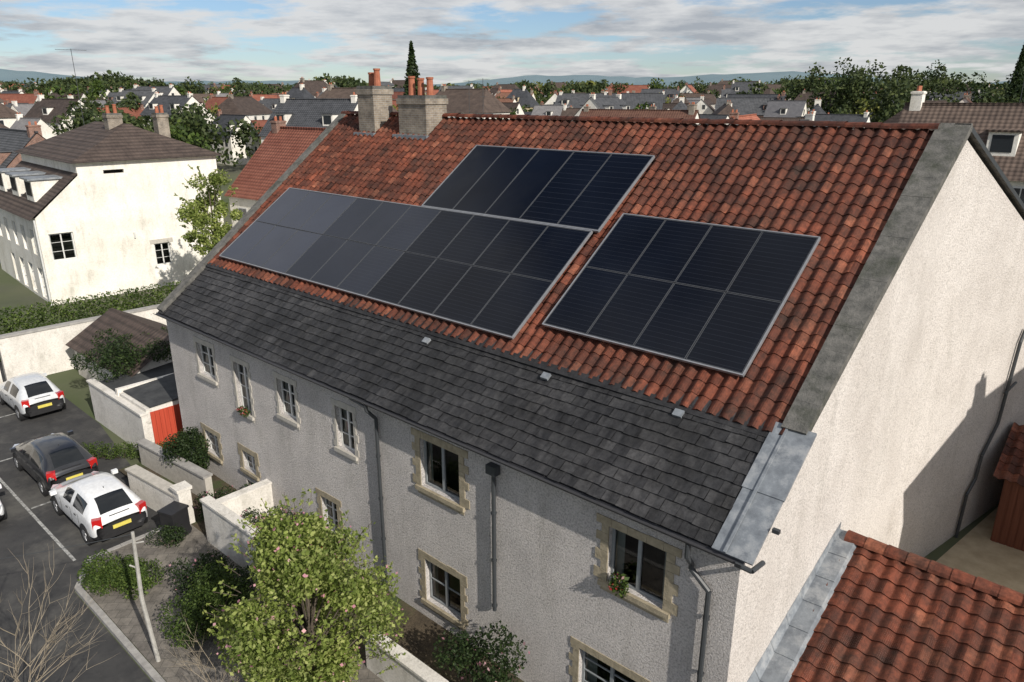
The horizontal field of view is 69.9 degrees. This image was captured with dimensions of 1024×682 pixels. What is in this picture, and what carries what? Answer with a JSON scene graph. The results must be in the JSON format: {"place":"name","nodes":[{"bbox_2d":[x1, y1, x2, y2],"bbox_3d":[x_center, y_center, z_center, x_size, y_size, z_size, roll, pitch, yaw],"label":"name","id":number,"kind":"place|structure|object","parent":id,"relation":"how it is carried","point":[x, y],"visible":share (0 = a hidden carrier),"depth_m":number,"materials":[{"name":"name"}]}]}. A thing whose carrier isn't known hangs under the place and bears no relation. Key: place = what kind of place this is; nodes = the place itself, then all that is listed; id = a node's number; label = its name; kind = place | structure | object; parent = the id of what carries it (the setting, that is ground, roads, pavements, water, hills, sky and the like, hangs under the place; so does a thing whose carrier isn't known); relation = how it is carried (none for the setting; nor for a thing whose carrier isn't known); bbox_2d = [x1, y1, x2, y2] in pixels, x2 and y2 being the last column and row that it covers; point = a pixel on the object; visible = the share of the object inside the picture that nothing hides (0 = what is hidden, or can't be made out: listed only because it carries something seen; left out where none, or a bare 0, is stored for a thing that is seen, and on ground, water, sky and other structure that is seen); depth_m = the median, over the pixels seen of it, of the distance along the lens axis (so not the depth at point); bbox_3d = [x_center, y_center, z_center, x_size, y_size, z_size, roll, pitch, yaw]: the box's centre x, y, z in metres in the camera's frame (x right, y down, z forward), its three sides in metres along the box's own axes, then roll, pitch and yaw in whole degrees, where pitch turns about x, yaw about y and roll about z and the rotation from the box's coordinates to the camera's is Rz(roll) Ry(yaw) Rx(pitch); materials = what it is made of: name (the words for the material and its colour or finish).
{"place":"outdoors","nodes":[
{"label":"outdoors","id":0,"kind":"place"},
{"bbox_2d":[0,359,160,681],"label":"road","id":1,"kind":"structure","parent":0,"point":[22,530],"depth_m":21.64,"materials":[{"name":"asphalt"}]},
{"bbox_2d":[0,372,65,420],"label":"parked car","id":2,"kind":"object","parent":1,"relation":"on","point":[26,396],"visible":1,"depth_m":31.75,"materials":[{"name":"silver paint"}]},
{"bbox_2d":[0,413,75,560],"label":"parking lines","id":3,"kind":"object","parent":1,"relation":"on","point":[54,538],"visible":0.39,"depth_m":24.46,"materials":[{"name":"paint"}]},
{"bbox_2d":[9,430,98,496],"bbox_3d":[-16.915,4.204,26.983,4.245,1.558,2.100,16,24,39],"label":"parked car","id":4,"kind":"object","parent":1,"relation":"on","point":[46,462],"visible":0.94,"depth_m":25.92,"materials":[{"name":"paint"}]},
{"bbox_2d":[0,543,118,681],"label":"bare shrub","id":5,"kind":"object","parent":1,"relation":"on","point":[41,663],"visible":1,"depth_m":15.14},
{"bbox_2d":[49,468,147,545],"bbox_3d":[-13.699,5.164,24.136,4.095,1.545,2.100,16,24,39],"label":"parked car","id":6,"kind":"object","parent":1,"relation":"on","point":[93,506],"visible":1,"depth_m":23.11,"materials":[{"name":"white paint"}]},
{"bbox_2d":[81,524,383,681],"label":"pavement","id":7,"kind":"structure","parent":0,"point":[125,615],"depth_m":19.60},
{"bbox_2d":[77,549,166,599],"bbox_3d":[-10.972,6.481,20.577,2.248,1.086,1.492,0,19,0],"label":"round bush","id":8,"kind":"object","parent":7,"relation":"on","point":[124,571],"visible":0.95,"depth_m":20.37,"materials":[{"name":"green plant"}]},
{"bbox_2d":[129,531,160,661],"bbox_3d":[-8.802,6.161,17.505,0.452,3.606,0.193,0,19,0],"label":"wooden post","id":9,"kind":"object","parent":7,"relation":"on","point":[147,620],"visible":1,"depth_m":17.49,"materials":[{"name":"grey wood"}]},
{"bbox_2d":[145,523,188,547],"bbox_3d":[-10.640,5.986,22.531,1.173,0.771,0.967,0,19,0],"label":"shrub","id":10,"kind":"object","parent":7,"relation":"on","point":[167,532],"visible":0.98,"depth_m":22.47,"materials":[{"name":"green plant"}]},
{"bbox_2d":[157,501,191,540],"bbox_3d":[-10.548,5.669,23.011,0.620,1.009,0.749,8,20,23],"label":"wheelie bin","id":11,"kind":"object","parent":7,"relation":"on","point":[173,513],"visible":0.8,"depth_m":22.79,"materials":[{"name":"plastic"}]},
{"bbox_2d":[166,549,234,594],"bbox_3d":[-8.680,6.495,20.590,1.449,1.174,1.948,8,20,24],"label":"garden shrub","id":12,"kind":"object","parent":7,"relation":"on","point":[203,561],"visible":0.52,"depth_m":20.33,"materials":[{"name":"green plant"}]},
{"bbox_2d":[156,562,250,648],"bbox_3d":[-7.862,6.706,18.728,2.174,1.823,1.977,-17,25,-42],"label":"dark bush","id":13,"kind":"object","parent":7,"relation":"on","point":[193,608],"visible":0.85,"depth_m":18.48,"materials":[{"name":"green plant"}]},
{"bbox_2d":[166,612,241,681],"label":"bare shrub","id":14,"kind":"object","parent":7,"relation":"on","point":[199,663],"visible":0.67,"depth_m":15.24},
{"bbox_2d":[210,565,262,612],"bbox_3d":[-7.420,6.666,19.890,1.506,1.165,1.864,0,19,0],"label":"dark bush","id":15,"kind":"object","parent":7,"relation":"on","point":[246,575],"visible":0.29,"depth_m":19.79,"materials":[{"name":"green plant"}]},
{"bbox_2d":[202,488,408,681],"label":"flowering tree","id":16,"kind":"object","parent":7,"relation":"on","point":[294,576],"visible":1,"depth_m":14.59,"materials":[{"name":"green plant"}]},
{"bbox_2d":[119,457,523,681],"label":"garden ground","id":17,"kind":"structure","parent":0,"point":[422,632],"depth_m":18.94,"materials":[{"name":"soil"}]},
{"bbox_2d":[125,465,175,511],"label":"stone garden wall","id":18,"kind":"structure","parent":17,"relation":"on","point":[154,491],"depth_m":24.64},
{"bbox_2d":[136,438,213,496],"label":"stone garden wall","id":19,"kind":"structure","parent":17,"relation":"on","point":[197,478],"depth_m":26.04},
{"bbox_2d":[160,426,210,469],"bbox_3d":[-11.583,4.071,26.389,1.690,1.964,1.898,0,19,0],"label":"climbing shrub","id":20,"kind":"object","parent":17,"relation":"on","point":[187,443],"visible":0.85,"depth_m":26.07,"materials":[{"name":"green plant"}]},
{"bbox_2d":[194,483,254,520],"bbox_3d":[-9.295,5.215,24.131,2.230,1.231,1.901,-6,20,-18],"label":"flower border","id":21,"kind":"object","parent":17,"relation":"on","point":[225,492],"visible":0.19,"depth_m":24.26,"materials":[{"name":"green plant"}]},
{"bbox_2d":[199,495,276,592],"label":"garden wall","id":22,"kind":"structure","parent":17,"relation":"on","point":[222,525],"depth_m":21.76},
{"bbox_2d":[216,479,274,523],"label":"garden wall","id":23,"kind":"structure","parent":17,"relation":"on","point":[239,502],"depth_m":23.50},
{"bbox_2d":[240,504,308,529],"bbox_3d":[-7.098,5.761,22.514,2.348,1.225,2.530,-7,20,-20],"label":"flower border","id":24,"kind":"object","parent":17,"relation":"on","point":[256,513],"visible":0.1,"depth_m":22.84,"materials":[{"name":"green plant"}]},
{"bbox_2d":[362,626,448,681],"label":"garden wall","id":25,"kind":"structure","parent":17,"relation":"on","point":[411,668],"depth_m":16.80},
{"bbox_2d":[432,620,529,681],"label":"garden shrub","id":26,"kind":"object","parent":17,"relation":"on","point":[467,649],"visible":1,"depth_m":16.38,"materials":[{"name":"green plant"}]},
{"bbox_2d":[0,163,998,681],"bbox_3d":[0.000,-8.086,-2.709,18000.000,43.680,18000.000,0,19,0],"label":"ground","id":27,"kind":"structure","parent":0,"point":[72,383],"depth_m":37.41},
{"bbox_2d":[0,103,24,127],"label":"town house","id":28,"kind":"structure","parent":27,"relation":"on","point":[7,117],"depth_m":137.37,"materials":[{"name":"paint"}]},
{"bbox_2d":[0,89,38,104],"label":"town house","id":29,"kind":"structure","parent":27,"relation":"on","point":[26,98],"depth_m":194.79,"materials":[{"name":"tile"}]},
{"bbox_2d":[10,100,33,115],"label":"town house","id":30,"kind":"structure","parent":27,"relation":"on","point":[23,109],"depth_m":159.02,"materials":[{"name":"ceramic"}]},
{"bbox_2d":[0,121,45,167],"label":"town house","id":31,"kind":"structure","parent":27,"relation":"on","point":[11,140],"depth_m":65.69,"materials":[{"name":"red brick"}]},
{"bbox_2d":[9,112,56,138],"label":"town house","id":32,"kind":"structure","parent":27,"relation":"on","point":[20,122],"depth_m":123.18,"materials":[{"name":"paint"}]},
{"bbox_2d":[24,93,102,133],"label":"town house","id":33,"kind":"structure","parent":27,"relation":"on","point":[45,110],"depth_m":137.65,"materials":[{"name":"tile"}]},
{"bbox_2d":[0,304,166,380],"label":"boundary wall","id":34,"kind":"structure","parent":27,"relation":"on","point":[45,349],"depth_m":36.45,"materials":[{"name":"paint"}]},
{"bbox_2d":[0,281,179,360],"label":"clipped hedge","id":35,"kind":"object","parent":27,"relation":"on","point":[83,306],"visible":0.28,"depth_m":40.44,"materials":[{"name":"green plant"}]},
{"bbox_2d":[0,154,223,304],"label":"walls","id":36,"kind":"structure","parent":27,"relation":"on","point":[102,211],"depth_m":51.02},
{"bbox_2d":[0,167,192,297],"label":"windows","id":37,"kind":"structure","parent":36,"relation":"attached to","point":[35,186],"depth_m":49.81,"materials":[{"name":"white glass"}]},
{"bbox_2d":[0,121,221,220],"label":"roof","id":38,"kind":"structure","parent":36,"relation":"on","point":[94,142],"depth_m":51.73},
{"bbox_2d":[102,104,170,137],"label":"chimneys","id":39,"kind":"object","parent":38,"relation":"on","point":[160,122],"visible":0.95,"depth_m":53.78,"materials":[{"name":"brick"}]},
{"bbox_2d":[33,205,188,305],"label":"trim","id":40,"kind":"structure","parent":36,"relation":"attached to","point":[163,240],"depth_m":48.40,"materials":[{"name":"paint"}]},
{"bbox_2d":[65,308,172,380],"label":"slate outbuilding","id":41,"kind":"structure","parent":27,"relation":"on","point":[123,322],"depth_m":35.22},
{"bbox_2d":[69,326,171,382],"bbox_3d":[-17.288,0.560,32.895,4.780,1.696,4.870,0,19,0],"label":"ivy thicket","id":42,"kind":"object","parent":41,"relation":"on","point":[115,352],"visible":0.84,"depth_m":32.31,"materials":[{"name":"green plant"}]},
{"bbox_2d":[74,527,165,681],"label":"kerb","id":43,"kind":"structure","parent":27,"relation":"on","point":[143,663],"depth_m":19.17,"materials":[{"name":"concrete"}]},
{"bbox_2d":[79,441,180,459],"bbox_3d":[-14.933,4.211,28.262,5.770,0.719,0.938,0,19,0],"label":"hedge","id":44,"kind":"object","parent":27,"relation":"on","point":[117,454],"visible":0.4,"depth_m":28.15,"materials":[{"name":"green plant"}]},
{"bbox_2d":[111,87,157,108],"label":"town house","id":45,"kind":"structure","parent":27,"relation":"on","point":[146,97],"depth_m":190.03,"materials":[{"name":"tile"}]},
{"bbox_2d":[86,362,183,448],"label":"flat roof shed","id":46,"kind":"structure","parent":27,"relation":"on","point":[137,407],"depth_m":29.34,"materials":[{"name":"paint"}]},
{"bbox_2d":[62,92,229,164],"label":"woodland trees","id":47,"kind":"object","parent":27,"relation":"on","point":[201,127],"visible":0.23,"depth_m":119.07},
{"bbox_2d":[132,84,180,94],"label":"town house","id":48,"kind":"structure","parent":27,"relation":"on","point":[170,89],"depth_m":206.62,"materials":[{"name":"tile"}]},
{"bbox_2d":[140,92,211,138],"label":"town house","id":49,"kind":"structure","parent":27,"relation":"on","point":[168,102],"depth_m":136.11,"materials":[{"name":"tile"}]},
{"bbox_2d":[169,481,194,523],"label":"gate pier","id":50,"kind":"structure","parent":27,"relation":"on","point":[181,492],"depth_m":23.47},
{"bbox_2d":[174,164,243,255],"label":"young tree","id":51,"kind":"object","parent":27,"relation":"on","point":[202,217],"visible":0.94,"depth_m":44.50,"materials":[{"name":"green plant"}]},
{"bbox_2d":[206,109,250,164],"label":"town house","id":52,"kind":"structure","parent":27,"relation":"on","point":[224,120],"depth_m":128.63,"materials":[{"name":"stone"}]},
{"bbox_2d":[212,93,272,120],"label":"town house","id":53,"kind":"structure","parent":27,"relation":"on","point":[250,107],"depth_m":146.81,"materials":[{"name":"tile"}]},
{"bbox_2d":[245,120,266,162],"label":"town house","id":54,"kind":"structure","parent":27,"relation":"on","point":[259,123],"depth_m":119.08,"materials":[{"name":"tile"}]},
{"bbox_2d":[224,116,325,226],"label":"town house","id":55,"kind":"structure","parent":27,"relation":"on","point":[282,148],"depth_m":54.81,"materials":[{"name":"tile"}]},
{"bbox_2d":[287,83,314,97],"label":"town house","id":56,"kind":"structure","parent":27,"relation":"on","point":[301,91],"depth_m":186.45,"materials":[{"name":"tile"}]},
{"bbox_2d":[286,77,327,96],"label":"town house","id":57,"kind":"structure","parent":27,"relation":"on","point":[312,87],"depth_m":204.59,"materials":[{"name":"tile"}]},
{"bbox_2d":[258,92,357,143],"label":"town house","id":58,"kind":"structure","parent":27,"relation":"on","point":[312,112],"depth_m":82.77,"materials":[{"name":"tile"}]},
{"bbox_2d":[318,83,397,111],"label":"town house","id":59,"kind":"structure","parent":27,"relation":"on","point":[331,91],"depth_m":127.84,"materials":[{"name":"tile"}]},
{"bbox_2d":[34,91,698,147],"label":"town trees","id":60,"kind":"object","parent":27,"relation":"on","point":[176,135],"visible":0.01,"depth_m":109.98,"materials":[{"name":"green plant"}]},
{"bbox_2d":[403,40,419,94],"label":"conifer tree","id":61,"kind":"object","parent":27,"relation":"on","point":[412,68],"visible":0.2,"depth_m":137.34,"materials":[{"name":"green plant"}]},
{"bbox_2d":[3,77,873,99],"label":"woodland trees","id":62,"kind":"object","parent":27,"relation":"on","point":[90,94],"visible":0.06,"depth_m":237.50,"materials":[{"name":"green plant"}]},
{"bbox_2d":[166,317,739,681],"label":"front wall","id":63,"kind":"structure","parent":27,"relation":"on","point":[552,596],"depth_m":17.40,"materials":[{"name":"paint"}]},
{"bbox_2d":[200,344,354,529],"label":"white windows","id":64,"kind":"structure","parent":63,"relation":"attached to","point":[346,422],"depth_m":22.48,"materials":[{"name":"clear glass"}]},
{"bbox_2d":[237,405,629,598],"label":"window plants","id":65,"kind":"object","parent":63,"relation":"attached to","point":[623,585],"depth_m":14.42,"materials":[{"name":"green plant"}]},
{"bbox_2d":[192,336,681,681],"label":"stone surrounds","id":66,"kind":"object","parent":63,"relation":"attached to","point":[667,610],"visible":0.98,"depth_m":17.87,"materials":[{"name":"stone"}]},
{"bbox_2d":[153,312,743,567],"bbox_3d":[-4.411,1.398,19.313,22.300,0.180,0.363,16,24,39],"label":"gutter","id":67,"kind":"object","parent":63,"relation":"on","point":[624,513],"visible":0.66,"depth_m":15.64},
{"bbox_2d":[424,440,666,681],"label":"grey windows","id":68,"kind":"structure","parent":63,"relation":"attached to","point":[641,564],"depth_m":16.08,"materials":[{"name":"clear glass"}]},
{"bbox_2d":[435,84,511,118],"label":"town house","id":69,"kind":"structure","parent":27,"relation":"on","point":[479,100],"depth_m":126.93,"materials":[{"name":"tile"}]},
{"bbox_2d":[7,86,981,166],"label":"town trees","id":70,"kind":"object","parent":27,"relation":"on","point":[243,133],"visible":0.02,"depth_m":116.90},
{"bbox_2d":[0,76,1005,97],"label":"woodland trees","id":71,"kind":"object","parent":27,"relation":"on","point":[238,88],"visible":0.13,"depth_m":270.73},
{"bbox_2d":[0,70,1008,102],"bbox_3d":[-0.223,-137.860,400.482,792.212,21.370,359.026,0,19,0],"label":"distant trees","id":72,"kind":"object","parent":27,"relation":"on","point":[115,80],"visible":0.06,"depth_m":330.82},
{"bbox_2d":[506,85,538,110],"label":"town house","id":73,"kind":"structure","parent":27,"relation":"on","point":[523,96],"depth_m":229.00,"materials":[{"name":"tile"}]},
{"bbox_2d":[94,87,992,119],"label":"town trees","id":74,"kind":"object","parent":27,"relation":"on","point":[861,111],"visible":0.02,"depth_m":142.51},
{"bbox_2d":[531,105,570,119],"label":"town house","id":75,"kind":"structure","parent":27,"relation":"on","point":[549,110],"depth_m":169.61,"materials":[{"name":"tile"}]},
{"bbox_2d":[554,91,607,107],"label":"town house","id":76,"kind":"structure","parent":27,"relation":"on","point":[575,100],"depth_m":182.43,"materials":[{"name":"tile"}]},
{"bbox_2d":[574,92,629,115],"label":"town house","id":77,"kind":"structure","parent":27,"relation":"on","point":[594,101],"depth_m":128.53,"materials":[{"name":"tile"}]},
{"bbox_2d":[607,83,650,92],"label":"town house","id":78,"kind":"structure","parent":27,"relation":"on","point":[636,88],"depth_m":299.41,"materials":[{"name":"tile"}]},
{"bbox_2d":[607,88,662,109],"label":"town house","id":79,"kind":"structure","parent":27,"relation":"on","point":[632,100],"depth_m":168.74,"materials":[{"name":"tile"}]},
{"bbox_2d":[578,102,699,125],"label":"town house","id":80,"kind":"structure","parent":27,"relation":"on","point":[692,112],"depth_m":110.35,"materials":[{"name":"tile"}]},
{"bbox_2d":[641,86,679,102],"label":"town house","id":81,"kind":"structure","parent":27,"relation":"on","point":[671,93],"depth_m":258.17,"materials":[{"name":"tile"}]},
{"bbox_2d":[349,330,1023,681],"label":"downpipes","id":82,"kind":"object","parent":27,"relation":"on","point":[492,469],"visible":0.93,"depth_m":17.00,"materials":[{"name":"metal"}]},
{"bbox_2d":[697,95,715,113],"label":"town house","id":83,"kind":"structure","parent":27,"relation":"on","point":[705,106],"depth_m":186.79,"materials":[{"name":"paint"}]},
{"bbox_2d":[726,110,759,126],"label":"town house","id":84,"kind":"structure","parent":27,"relation":"on","point":[734,115],"depth_m":78.82,"materials":[{"name":"tile"}]},
{"bbox_2d":[730,80,760,93],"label":"town house","id":85,"kind":"structure","parent":27,"relation":"on","point":[736,87],"depth_m":243.60,"materials":[{"name":"tile"}]},
{"bbox_2d":[715,94,781,116],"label":"town house","id":86,"kind":"structure","parent":27,"relation":"on","point":[747,106],"depth_m":180.25,"materials":[{"name":"tile"}]},
{"bbox_2d":[727,91,786,99],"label":"town house","id":87,"kind":"structure","parent":27,"relation":"on","point":[783,95],"depth_m":211.83,"materials":[{"name":"grey brick"}]},
{"bbox_2d":[763,100,807,116],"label":"town house","id":88,"kind":"structure","parent":27,"relation":"on","point":[784,108],"depth_m":152.05,"materials":[{"name":"tile"}]},
{"bbox_2d":[811,109,870,129],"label":"town house","id":89,"kind":"structure","parent":27,"relation":"on","point":[865,117],"depth_m":102.57,"materials":[{"name":"tile"}]},
{"bbox_2d":[727,140,1023,681],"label":"gable wall","id":90,"kind":"structure","parent":27,"relation":"on","point":[905,423],"depth_m":18.30,"materials":[{"name":"paint"}]},
{"bbox_2d":[747,523,1023,681],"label":"tiled extension","id":91,"kind":"object","parent":27,"relation":"on","point":[865,609],"visible":1,"depth_m":14.52,"materials":[{"name":"tile"}]},
{"bbox_2d":[778,57,1021,121],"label":"woodland trees","id":92,"kind":"object","parent":27,"relation":"on","point":[855,86],"visible":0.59,"depth_m":155.43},
{"bbox_2d":[827,60,1023,102],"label":"woodland trees","id":93,"kind":"object","parent":27,"relation":"on","point":[977,94],"visible":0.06,"depth_m":151.65,"materials":[{"name":"green plant"}]},
{"bbox_2d":[898,86,1023,202],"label":"town house","id":94,"kind":"structure","parent":27,"relation":"on","point":[999,128],"depth_m":55.24,"materials":[{"name":"tile"}]},
{"bbox_2d":[1005,51,1023,102],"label":"conifer tree","id":95,"kind":"object","parent":27,"relation":"on","point":[1020,63],"visible":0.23,"depth_m":150.20,"materials":[{"name":"green plant"}]},
{"bbox_2d":[0,69,1010,86],"bbox_3d":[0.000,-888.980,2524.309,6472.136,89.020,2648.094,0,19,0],"label":"hills","id":96,"kind":"structure","parent":0,"point":[22,76],"depth_m":2605.77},
{"bbox_2d":[0,0,1023,83],"label":"sky","id":97,"kind":"structure","parent":0,"point":[454,41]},
{"bbox_2d":[936,507,1023,593],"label":"patio","id":98,"kind":"structure","parent":0,"point":[976,551],"depth_m":22.16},
{"bbox_2d":[990,422,1023,550],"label":"brown shed","id":99,"kind":"structure","parent":98,"relation":"on","point":[1008,528],"depth_m":22.54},
{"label":"rear walls","id":100,"kind":"object","parent":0,"visible":0},
{"bbox_2d":[171,119,1023,543],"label":"roof deck","id":101,"kind":"structure","parent":100,"relation":"on","point":[559,299],"depth_m":18.45,"materials":[{"name":"wood"}]},
{"bbox_2d":[353,68,447,142],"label":"chimneys","id":102,"kind":"object","parent":101,"relation":"on","point":[421,113],"visible":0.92,"depth_m":27.75,"materials":[{"name":"brick"}]},
{"bbox_2d":[158,266,765,545],"bbox_3d":[-3.950,0.209,20.030,21.880,1.652,2.379,16,24,39],"label":"slate band","id":103,"kind":"object","parent":101,"relation":"on","point":[330,355],"visible":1,"depth_m":16.57,"materials":[{"name":"stone"}]},
{"bbox_2d":[206,263,816,565],"bbox_3d":[-3.604,0.333,19.656,22.320,1.623,2.312,16,24,39],"label":"lead flashing","id":104,"kind":"object","parent":103,"relation":"on","point":[770,479],"visible":1,"depth_m":13.11,"materials":[{"name":"grey lead"}]},
{"bbox_2d":[208,114,933,434],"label":"pantile roof","id":105,"kind":"structure","parent":101,"relation":"on","point":[843,255],"depth_m":18.16,"materials":[{"name":"tile"}]},
{"bbox_2d":[219,187,592,338],"bbox_3d":[-4.309,-3.001,23.130,14.440,2.249,3.219,16,24,39],"label":"solar panel array","id":106,"kind":"object","parent":105,"relation":"on","point":[499,276],"visible":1,"depth_m":21.75,"materials":[{"name":"black glass"}]},
{"bbox_2d":[421,145,654,232],"bbox_3d":[0.541,-4.755,22.072,6.970,1.840,2.626,16,24,39],"label":"solar panel array","id":107,"kind":"object","parent":105,"relation":"on","point":[587,190],"visible":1,"depth_m":21.70,"materials":[{"name":"black glass"}]},
{"bbox_2d":[341,111,939,128],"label":"ridge tiles","id":108,"kind":"object","parent":105,"relation":"on","point":[801,123],"visible":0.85,"depth_m":20.54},
{"bbox_2d":[542,213,820,376],"bbox_3d":[3.756,-1.327,16.899,5.150,2.351,3.367,16,24,39],"label":"solar panel array","id":109,"kind":"object","parent":105,"relation":"on","point":[710,296],"visible":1,"depth_m":16.61,"materials":[{"name":"black glass"}]},
{"bbox_2d":[157,111,1023,434],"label":"verge coping","id":110,"kind":"object","parent":101,"relation":"on","point":[927,179],"visible":0.96,"depth_m":15.36,"materials":[{"name":"concrete"}]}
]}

